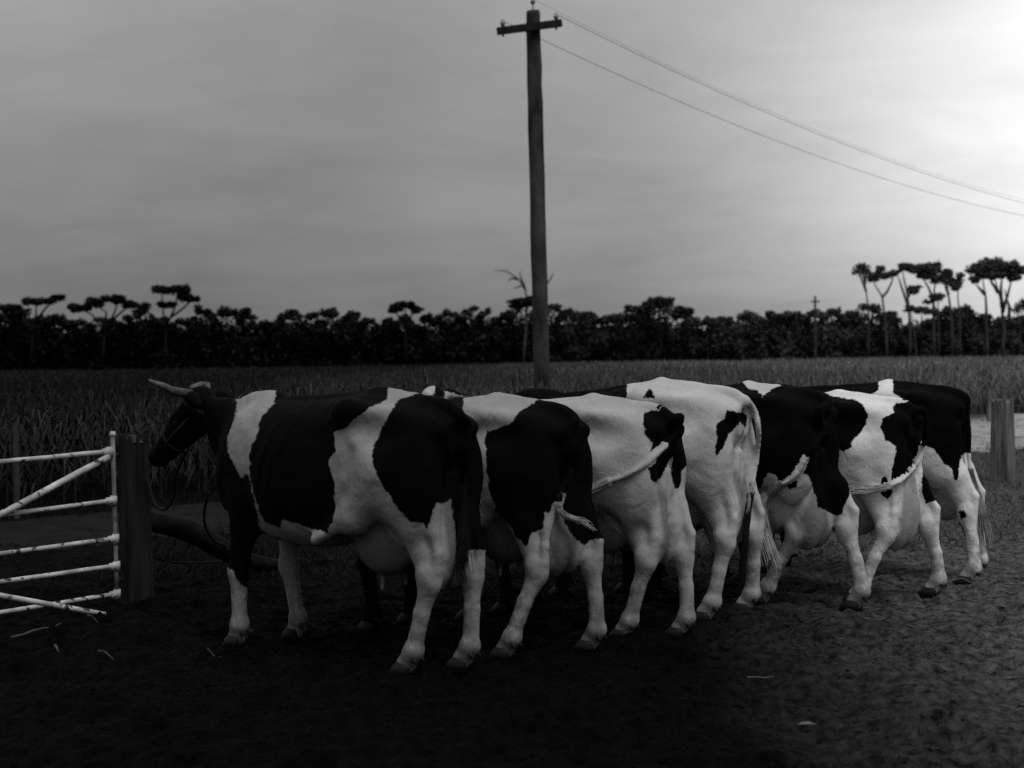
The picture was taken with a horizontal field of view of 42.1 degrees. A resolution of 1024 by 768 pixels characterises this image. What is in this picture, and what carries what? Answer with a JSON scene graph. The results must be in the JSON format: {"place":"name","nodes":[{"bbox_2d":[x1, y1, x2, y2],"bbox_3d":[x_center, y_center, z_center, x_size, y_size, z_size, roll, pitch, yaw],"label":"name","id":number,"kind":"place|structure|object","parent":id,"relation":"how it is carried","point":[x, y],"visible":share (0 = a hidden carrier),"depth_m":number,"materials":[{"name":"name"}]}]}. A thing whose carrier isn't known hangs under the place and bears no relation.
{"place":"outdoors","nodes":[
{"label":"outdoors","id":0,"kind":"place"},
{"bbox_2d":[0,414,1023,767],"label":"muddy yard","id":1,"kind":"structure","parent":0,"point":[158,640],"depth_m":6.52,"materials":[{"name":"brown soil"}]},
{"bbox_2d":[12,423,19,518],"bbox_3d":[-5.034,1.052,13.524,0.069,1.322,0.071,-1,1,-26],"label":"fence post","id":2,"kind":"object","parent":1,"relation":"on","point":[16,465],"visible":0.58,"depth_m":13.50,"materials":[{"name":"grey wood"}]},
{"bbox_2d":[10,623,61,638],"bbox_3d":[-2.738,1.418,7.656,0.027,0.029,0.362,0,1,28],"label":"dry stick","id":3,"kind":"object","parent":1,"relation":"on","point":[20,635],"visible":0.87,"depth_m":7.60,"materials":[{"name":"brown wood"}]},
{"bbox_2d":[0,593,105,614],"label":"loose pipe","id":4,"kind":"object","parent":1,"relation":"on","point":[47,604],"visible":0.95,"depth_m":7.86,"materials":[{"name":"white metal"}]},
{"bbox_2d":[98,649,113,659],"bbox_3d":[-2.144,1.429,7.027,0.043,0.043,0.124,-2,1,-38],"label":"dry stick","id":5,"kind":"object","parent":1,"relation":"on","point":[103,651],"visible":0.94,"depth_m":7.06,"materials":[{"name":"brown wood"}]},
{"bbox_2d":[117,432,153,604],"bbox_3d":[-2.487,1.042,8.811,0.260,1.450,0.264,-1,1,0],"label":"gate post","id":6,"kind":"object","parent":1,"relation":"on","point":[136,585],"visible":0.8,"depth_m":8.72,"materials":[{"name":"wood"}]},
{"bbox_2d":[0,431,120,614],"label":"pipe gate","id":7,"kind":"structure","parent":6,"relation":"attached to","point":[106,453],"depth_m":8.39,"materials":[{"name":"white paint"},{"name":"metal"},{"name":"rust"}]},
{"bbox_2d":[151,513,278,570],"bbox_3d":[-2.060,1.131,9.389,0.155,0.580,1.329,0,1,32],"label":"leaning log","id":8,"kind":"object","parent":1,"relation":"on","point":[188,531],"visible":0.69,"depth_m":9.14,"materials":[{"name":"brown wood"}]},
{"bbox_2d":[203,490,225,546],"bbox_3d":[-2.020,0.916,8.964,0.088,0.465,0.711,-1,1,-4],"label":"tie rope","id":9,"kind":"object","parent":8,"relation":"attached to","point":[204,520],"visible":1,"depth_m":8.84,"materials":[{"name":"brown fabric"}]},
{"bbox_2d":[148,379,485,675],"bbox_3d":[-1.139,0.697,7.217,2.391,1.466,0.666,0,1,38],"label":"cow","id":10,"kind":"object","parent":1,"relation":"on","point":[386,481],"visible":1,"depth_m":6.65},
{"bbox_2d":[145,453,186,510],"bbox_3d":[-2.133,0.602,8.268,0.062,0.427,1.086,-1,1,-27],"label":"tie rope","id":11,"kind":"object","parent":10,"relation":"attached to","point":[174,487],"visible":1,"depth_m":8.25,"materials":[{"name":"black fabric"}]},
{"bbox_2d":[357,392,606,660],"bbox_3d":[-0.479,0.729,7.521,2.388,1.370,0.637,0,1,38],"label":"cow","id":12,"kind":"object","parent":1,"relation":"on","point":[537,511],"visible":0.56,"depth_m":6.86},
{"bbox_2d":[0,417,1023,584],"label":"grass","id":13,"kind":"structure","parent":1,"relation":"on","point":[490,560],"depth_m":11.45,"materials":[{"name":"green plant"}]},
{"bbox_2d":[0,528,1023,767],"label":"trampled stalks","id":14,"kind":"object","parent":1,"relation":"on","point":[532,649],"visible":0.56,"depth_m":6.49,"materials":[{"name":"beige plant"}]},
{"bbox_2d":[496,0,562,388],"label":"utility pole","id":15,"kind":"object","parent":1,"relation":"on","point":[533,26],"visible":0.81,"depth_m":23.82,"materials":[{"name":"grey wood"}]},
{"bbox_2d":[506,22,1023,215],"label":"overhead wire","id":16,"kind":"object","parent":15,"relation":"attached to","point":[755,132],"visible":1,"depth_m":28.20,"materials":[{"name":"black metal"}]},
{"bbox_2d":[543,4,1023,199],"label":"overhead wire","id":17,"kind":"object","parent":15,"relation":"attached to","point":[747,101],"visible":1,"depth_m":27.72,"materials":[{"name":"black metal"}]},
{"bbox_2d":[558,15,1022,202],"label":"overhead wire","id":18,"kind":"object","parent":15,"relation":"attached to","point":[766,112],"visible":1,"depth_m":27.76,"materials":[{"name":"black metal"}]},
{"bbox_2d":[422,386,695,637],"bbox_3d":[0.030,0.708,7.841,2.242,1.383,0.758,0,1,42],"label":"cow","id":19,"kind":"object","parent":1,"relation":"on","point":[639,469],"visible":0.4,"depth_m":7.19},
{"bbox_2d":[513,377,764,620],"bbox_3d":[0.424,0.671,8.371,2.370,1.427,0.663,0,1,34],"label":"cow","id":20,"kind":"object","parent":1,"relation":"on","point":[721,445],"visible":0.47,"depth_m":7.71},
{"bbox_2d":[613,380,870,611],"bbox_3d":[1.111,0.673,8.654,2.477,1.392,0.648,0,1,38],"label":"cow","id":21,"kind":"object","parent":1,"relation":"on","point":[807,501],"visible":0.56,"depth_m":8.01},
{"bbox_2d":[747,676,773,677],"bbox_3d":[1.177,1.389,6.311,0.138,0.020,0.063,-1,1,0],"label":"straw stalk","id":22,"kind":"object","parent":1,"relation":"on","point":[757,677],"visible":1,"depth_m":6.31,"materials":[{"name":"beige plant"}]},
{"bbox_2d":[797,721,815,724],"bbox_3d":[1.225,1.412,5.535,0.082,0.012,0.029,-1,1,0],"label":"dry leaf","id":23,"kind":"object","parent":1,"relation":"on","point":[806,722],"visible":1,"depth_m":5.54,"materials":[{"name":"plant"}]},
{"bbox_2d":[706,389,946,601],"bbox_3d":[1.672,0.696,8.846,2.256,1.322,0.695,0,1,37],"label":"cow","id":24,"kind":"object","parent":1,"relation":"on","point":[882,442],"visible":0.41,"depth_m":8.22},
{"bbox_2d":[760,379,993,584],"bbox_3d":[2.179,0.652,9.483,2.404,1.370,0.639,0,1,28],"label":"cow","id":25,"kind":"object","parent":1,"relation":"on","point":[952,478],"visible":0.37,"depth_m":8.87},
{"bbox_2d":[946,578,993,584],"bbox_3d":[2.936,1.291,8.659,0.594,0.030,0.178,-1,1,-27],"label":"stick","id":26,"kind":"object","parent":1,"relation":"on","point":[967,581],"visible":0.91,"depth_m":8.69,"materials":[{"name":"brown wood"}]},
{"bbox_2d":[986,386,990,421],"bbox_3d":[10.505,0.619,29.335,0.126,1.133,0.116,-1,1,0],"label":"fence post","id":27,"kind":"object","parent":1,"relation":"on","point":[988,407],"visible":0.67,"depth_m":29.29,"materials":[{"name":"grey wood"}]},
{"bbox_2d":[990,398,1015,481],"bbox_3d":[5.858,0.840,15.866,0.316,1.342,0.318,-1,1,0],"label":"fence post","id":28,"kind":"object","parent":1,"relation":"on","point":[1002,455],"visible":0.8,"depth_m":15.76,"materials":[{"name":"grey wood"}]},
{"bbox_2d":[0,414,1023,550],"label":"track","id":29,"kind":"structure","parent":0,"point":[44,531],"depth_m":12.98,"materials":[{"name":"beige soil"}]},
{"bbox_2d":[0,0,1023,332],"label":"sky","id":30,"kind":"structure","parent":0,"point":[269,158],"materials":[{"name":"grey"}]},
{"bbox_2d":[970,399,1023,414],"bbox_3d":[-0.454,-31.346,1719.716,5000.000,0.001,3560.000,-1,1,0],"label":"ground","id":31,"kind":"structure","parent":0,"point":[1021,411],"depth_m":36.83,"materials":[{"name":"soil"}]},
{"bbox_2d":[0,312,17,370],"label":"gum tree","id":32,"kind":"object","parent":31,"relation":"on","point":[4,320],"visible":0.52,"depth_m":123.20,"materials":[{"name":"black plant"}]},
{"bbox_2d":[0,294,65,365],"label":"tall gum tree","id":33,"kind":"object","parent":31,"relation":"on","point":[15,311],"visible":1,"depth_m":120.75,"materials":[{"name":"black plant"}]},
{"bbox_2d":[25,314,56,370],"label":"gum tree","id":34,"kind":"object","parent":31,"relation":"on","point":[40,349],"visible":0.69,"depth_m":122.77,"materials":[{"name":"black plant"}]},
{"bbox_2d":[43,313,72,370],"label":"gum tree","id":35,"kind":"object","parent":31,"relation":"on","point":[57,344],"visible":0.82,"depth_m":123.18,"materials":[{"name":"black plant"}]},
{"bbox_2d":[61,317,95,370],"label":"gum tree","id":36,"kind":"object","parent":31,"relation":"on","point":[76,354],"visible":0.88,"depth_m":123.09,"materials":[{"name":"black plant"}]},
{"bbox_2d":[66,293,136,365],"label":"tall gum tree","id":37,"kind":"object","parent":31,"relation":"on","point":[102,300],"visible":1,"depth_m":120.79,"materials":[{"name":"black plant"}]},
{"bbox_2d":[78,317,128,370],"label":"gum tree","id":38,"kind":"object","parent":31,"relation":"on","point":[90,333],"visible":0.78,"depth_m":123.13,"materials":[{"name":"black plant"}]},
{"bbox_2d":[110,314,141,370],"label":"gum tree","id":39,"kind":"object","parent":31,"relation":"on","point":[128,330],"visible":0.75,"depth_m":123.24,"materials":[{"name":"black plant"}]},
{"bbox_2d":[130,310,158,369],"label":"gum tree","id":40,"kind":"object","parent":31,"relation":"on","point":[145,348],"visible":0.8,"depth_m":122.87,"materials":[{"name":"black plant"}]},
{"bbox_2d":[149,315,177,368],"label":"gum tree","id":41,"kind":"object","parent":31,"relation":"on","point":[157,331],"visible":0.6,"depth_m":122.62,"materials":[{"name":"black plant"}]},
{"bbox_2d":[131,283,200,365],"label":"tall gum tree","id":42,"kind":"object","parent":31,"relation":"on","point":[182,292],"visible":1,"depth_m":120.78,"materials":[{"name":"black plant"}]},
{"bbox_2d":[162,317,195,368],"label":"gum tree","id":43,"kind":"object","parent":31,"relation":"on","point":[181,359],"visible":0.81,"depth_m":123.22,"materials":[{"name":"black plant"}]},
{"bbox_2d":[186,303,215,369],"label":"gum tree","id":44,"kind":"object","parent":31,"relation":"on","point":[201,344],"visible":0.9,"depth_m":123.20,"materials":[{"name":"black plant"}]},
{"bbox_2d":[205,304,242,368],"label":"gum tree","id":45,"kind":"object","parent":31,"relation":"on","point":[223,335],"visible":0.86,"depth_m":123.09,"materials":[{"name":"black plant"}]},
{"bbox_2d":[226,307,257,367],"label":"gum tree","id":46,"kind":"object","parent":31,"relation":"on","point":[245,347],"visible":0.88,"depth_m":123.04,"materials":[{"name":"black plant"}]},
{"bbox_2d":[245,319,278,367],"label":"gum tree","id":47,"kind":"object","parent":31,"relation":"on","point":[261,357],"visible":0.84,"depth_m":122.85,"materials":[{"name":"black plant"}]},
{"bbox_2d":[267,309,311,366],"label":"gum tree","id":48,"kind":"object","parent":31,"relation":"on","point":[294,340],"visible":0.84,"depth_m":122.92,"materials":[{"name":"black plant"}]},
{"bbox_2d":[301,311,326,366],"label":"gum tree","id":49,"kind":"object","parent":31,"relation":"on","point":[313,358],"visible":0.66,"depth_m":123.29,"materials":[{"name":"black plant"}]},
{"bbox_2d":[309,307,347,366],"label":"gum tree","id":50,"kind":"object","parent":31,"relation":"on","point":[330,346],"visible":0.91,"depth_m":123.11,"materials":[{"name":"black plant"}]},
{"bbox_2d":[338,310,365,367],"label":"gum tree","id":51,"kind":"object","parent":31,"relation":"on","point":[350,320],"visible":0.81,"depth_m":122.79,"materials":[{"name":"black plant"}]},
{"bbox_2d":[352,317,382,365],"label":"gum tree","id":52,"kind":"object","parent":31,"relation":"on","point":[368,344],"visible":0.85,"depth_m":122.94,"materials":[{"name":"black plant"}]},
{"bbox_2d":[374,316,401,364],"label":"gum tree","id":53,"kind":"object","parent":31,"relation":"on","point":[384,333],"visible":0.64,"depth_m":122.73,"materials":[{"name":"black plant"}]},
{"bbox_2d":[383,313,420,365],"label":"gum tree","id":54,"kind":"object","parent":31,"relation":"on","point":[398,346],"visible":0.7,"depth_m":122.59,"materials":[{"name":"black plant"}]},
{"bbox_2d":[387,300,424,364],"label":"tall gum tree","id":55,"kind":"object","parent":31,"relation":"on","point":[401,306],"visible":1,"depth_m":120.74,"materials":[{"name":"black plant"}]},
{"bbox_2d":[410,312,444,365],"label":"gum tree","id":56,"kind":"object","parent":31,"relation":"on","point":[429,345],"visible":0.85,"depth_m":123.07,"materials":[{"name":"black plant"}]},
{"bbox_2d":[435,309,471,364],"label":"gum tree","id":57,"kind":"object","parent":31,"relation":"on","point":[452,352],"visible":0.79,"depth_m":123.26,"materials":[{"name":"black plant"}]},
{"bbox_2d":[447,304,488,364],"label":"gum tree","id":58,"kind":"object","parent":31,"relation":"on","point":[467,342],"visible":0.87,"depth_m":123.08,"materials":[{"name":"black plant"}]},
{"bbox_2d":[471,307,495,363],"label":"gum tree","id":59,"kind":"object","parent":31,"relation":"on","point":[482,358],"visible":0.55,"depth_m":123.20,"materials":[{"name":"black plant"}]},
{"bbox_2d":[489,311,515,364],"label":"gum tree","id":60,"kind":"object","parent":31,"relation":"on","point":[498,354],"visible":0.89,"depth_m":122.70,"materials":[{"name":"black plant"}]},
{"bbox_2d":[0,363,1023,508],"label":"crop plants","id":61,"kind":"object","parent":31,"relation":"on","point":[62,417],"visible":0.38,"depth_m":22.75,"materials":[{"name":"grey plant"}]},
{"bbox_2d":[0,354,1023,384],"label":"crop plants","id":62,"kind":"object","parent":31,"relation":"on","point":[837,364],"visible":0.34,"depth_m":68.54,"materials":[{"name":"grey plant"}]},
{"bbox_2d":[500,306,533,364],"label":"gum tree","id":63,"kind":"object","parent":31,"relation":"on","point":[517,344],"visible":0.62,"depth_m":123.13,"materials":[{"name":"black plant"}]},
{"bbox_2d":[26,315,1013,369],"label":"scrub","id":64,"kind":"object","parent":31,"relation":"on","point":[804,352],"depth_m":130.53,"materials":[{"name":"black plant"}]},
{"bbox_2d":[496,270,553,362],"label":"tall gum tree","id":65,"kind":"object","parent":31,"relation":"on","point":[525,302],"visible":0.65,"depth_m":120.75,"materials":[{"name":"black plant"}]},
{"bbox_2d":[528,303,578,363],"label":"gum tree","id":66,"kind":"object","parent":31,"relation":"on","point":[554,333],"visible":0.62,"depth_m":123.13,"materials":[{"name":"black plant"}]},
{"bbox_2d":[554,308,592,361],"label":"gum tree","id":67,"kind":"object","parent":31,"relation":"on","point":[567,312],"visible":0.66,"depth_m":122.79,"materials":[{"name":"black plant"}]},
{"bbox_2d":[565,310,611,363],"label":"gum tree","id":68,"kind":"object","parent":31,"relation":"on","point":[589,317],"visible":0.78,"depth_m":122.96,"materials":[{"name":"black plant"}]},
{"bbox_2d":[593,313,625,362],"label":"gum tree","id":69,"kind":"object","parent":31,"relation":"on","point":[608,335],"visible":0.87,"depth_m":122.98,"materials":[{"name":"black plant"}]},
{"bbox_2d":[615,312,648,362],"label":"gum tree","id":70,"kind":"object","parent":31,"relation":"on","point":[632,348],"visible":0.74,"depth_m":123.11,"materials":[{"name":"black plant"}]},
{"bbox_2d":[632,304,661,362],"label":"gum tree","id":71,"kind":"object","parent":31,"relation":"on","point":[653,335],"visible":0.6,"depth_m":123.05,"materials":[{"name":"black plant"}]},
{"bbox_2d":[622,295,694,361],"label":"tall gum tree","id":72,"kind":"object","parent":31,"relation":"on","point":[657,302],"visible":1,"depth_m":120.62,"materials":[{"name":"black plant"}]},
{"bbox_2d":[644,304,685,361],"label":"gum tree","id":73,"kind":"object","parent":31,"relation":"on","point":[669,335],"visible":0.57,"depth_m":123.04,"materials":[{"name":"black plant"}]},
{"bbox_2d":[666,313,702,361],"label":"gum tree","id":74,"kind":"object","parent":31,"relation":"on","point":[684,331],"visible":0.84,"depth_m":122.95,"materials":[{"name":"black plant"}]},
{"bbox_2d":[693,315,731,361],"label":"gum tree","id":75,"kind":"object","parent":31,"relation":"on","point":[711,348],"visible":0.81,"depth_m":122.75,"materials":[{"name":"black plant"}]},
{"bbox_2d":[709,315,746,361],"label":"gum tree","id":76,"kind":"object","parent":31,"relation":"on","point":[734,332],"visible":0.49,"depth_m":123.06,"materials":[{"name":"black plant"}]},
{"bbox_2d":[730,309,767,361],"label":"gum tree","id":77,"kind":"object","parent":31,"relation":"on","point":[747,318],"visible":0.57,"depth_m":123.25,"materials":[{"name":"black plant"}]},
{"bbox_2d":[752,310,790,360],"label":"gum tree","id":78,"kind":"object","parent":31,"relation":"on","point":[774,350],"visible":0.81,"depth_m":122.86,"materials":[{"name":"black plant"}]},
{"bbox_2d":[766,310,813,361],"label":"gum tree","id":79,"kind":"object","parent":31,"relation":"on","point":[790,328],"visible":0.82,"depth_m":123.14,"materials":[{"name":"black plant"}]},
{"bbox_2d":[798,308,831,359],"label":"gum tree","id":80,"kind":"object","parent":31,"relation":"on","point":[822,322],"visible":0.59,"depth_m":123.19,"materials":[{"name":"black plant"}]},
{"bbox_2d":[811,296,819,359],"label":"utility pole","id":81,"kind":"object","parent":31,"relation":"on","point":[815,343],"visible":0.59,"depth_m":111.85,"materials":[{"name":"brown wood"}]},
{"bbox_2d":[812,306,847,359],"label":"gum tree","id":82,"kind":"object","parent":31,"relation":"on","point":[833,345],"visible":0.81,"depth_m":123.14,"materials":[{"name":"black plant"}]},
{"bbox_2d":[840,309,870,360],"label":"gum tree","id":83,"kind":"object","parent":31,"relation":"on","point":[849,342],"visible":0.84,"depth_m":123.10,"materials":[{"name":"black plant"}]},
{"bbox_2d":[851,262,872,356],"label":"tall gum tree","id":84,"kind":"object","parent":31,"relation":"on","point":[862,269],"visible":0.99,"depth_m":121.78,"materials":[{"name":"black plant"}]},
{"bbox_2d":[843,303,902,358],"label":"gum tree","id":85,"kind":"object","parent":31,"relation":"on","point":[875,351],"visible":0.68,"depth_m":123.15,"materials":[{"name":"black plant"}]},
{"bbox_2d":[866,265,900,357],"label":"tall gum tree","id":86,"kind":"object","parent":31,"relation":"on","point":[877,275],"visible":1,"depth_m":120.77,"materials":[{"name":"black plant"}]},
{"bbox_2d":[875,310,907,357],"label":"gum tree","id":87,"kind":"object","parent":31,"relation":"on","point":[891,315],"visible":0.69,"depth_m":123.03,"materials":[{"name":"black plant"}]},
{"bbox_2d":[899,325,937,357],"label":"gum tree","id":88,"kind":"object","parent":31,"relation":"on","point":[923,334],"visible":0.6,"depth_m":122.95,"materials":[{"name":"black plant"}]},
{"bbox_2d":[897,259,942,358],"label":"tall gum tree","id":89,"kind":"object","parent":31,"relation":"on","point":[931,271],"visible":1,"depth_m":120.73,"materials":[{"name":"black plant"}]},
{"bbox_2d":[902,305,939,358],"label":"tall gum tree","id":90,"kind":"object","parent":31,"relation":"on","point":[921,310],"visible":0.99,"depth_m":120.78,"materials":[{"name":"black plant"}]},
{"bbox_2d":[914,318,943,358],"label":"gum tree","id":91,"kind":"object","parent":31,"relation":"on","point":[926,326],"visible":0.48,"depth_m":123.00,"materials":[{"name":"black plant"}]},
{"bbox_2d":[922,292,946,356],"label":"tall gum tree","id":92,"kind":"object","parent":31,"relation":"on","point":[937,296],"visible":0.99,"depth_m":120.82,"materials":[{"name":"black plant"}]},
{"bbox_2d":[938,268,955,357],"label":"tall gum tree","id":93,"kind":"object","parent":31,"relation":"on","point":[946,278],"visible":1,"depth_m":120.70,"materials":[{"name":"black plant"}]},
{"bbox_2d":[935,305,965,357],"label":"gum tree","id":94,"kind":"object","parent":31,"relation":"on","point":[945,330],"visible":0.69,"depth_m":123.03,"materials":[{"name":"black plant"}]},
{"bbox_2d":[950,272,964,357],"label":"tall gum tree","id":95,"kind":"object","parent":31,"relation":"on","point":[960,276],"visible":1,"depth_m":120.79,"materials":[{"name":"black plant"}]},
{"bbox_2d":[952,303,984,357],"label":"gum tree","id":96,"kind":"object","parent":31,"relation":"on","point":[968,347],"visible":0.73,"depth_m":123.06,"materials":[{"name":"black plant"}]},
{"bbox_2d":[961,313,996,357],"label":"gum tree","id":97,"kind":"object","parent":31,"relation":"on","point":[974,321],"visible":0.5,"depth_m":122.92,"materials":[{"name":"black plant"}]},
{"bbox_2d":[964,256,1023,357],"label":"tall gum tree","id":98,"kind":"object","parent":31,"relation":"on","point":[993,269],"visible":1,"depth_m":120.70,"materials":[{"name":"black plant"}]},
{"bbox_2d":[988,316,1023,356],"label":"gum tree","id":99,"kind":"object","parent":31,"relation":"on","point":[1012,346],"visible":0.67,"depth_m":122.65,"materials":[{"name":"black plant"}]},
{"bbox_2d":[994,315,1023,356],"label":"gum tree","id":100,"kind":"object","parent":31,"relation":"on","point":[1016,328],"visible":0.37,"depth_m":123.19,"materials":[{"name":"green plant"}]},
{"bbox_2d":[1010,299,1023,354],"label":"tall gum tree","id":101,"kind":"object","parent":31,"relation":"on","point":[1019,307],"visible":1,"depth_m":120.89,"materials":[{"name":"black plant"}]}
]}

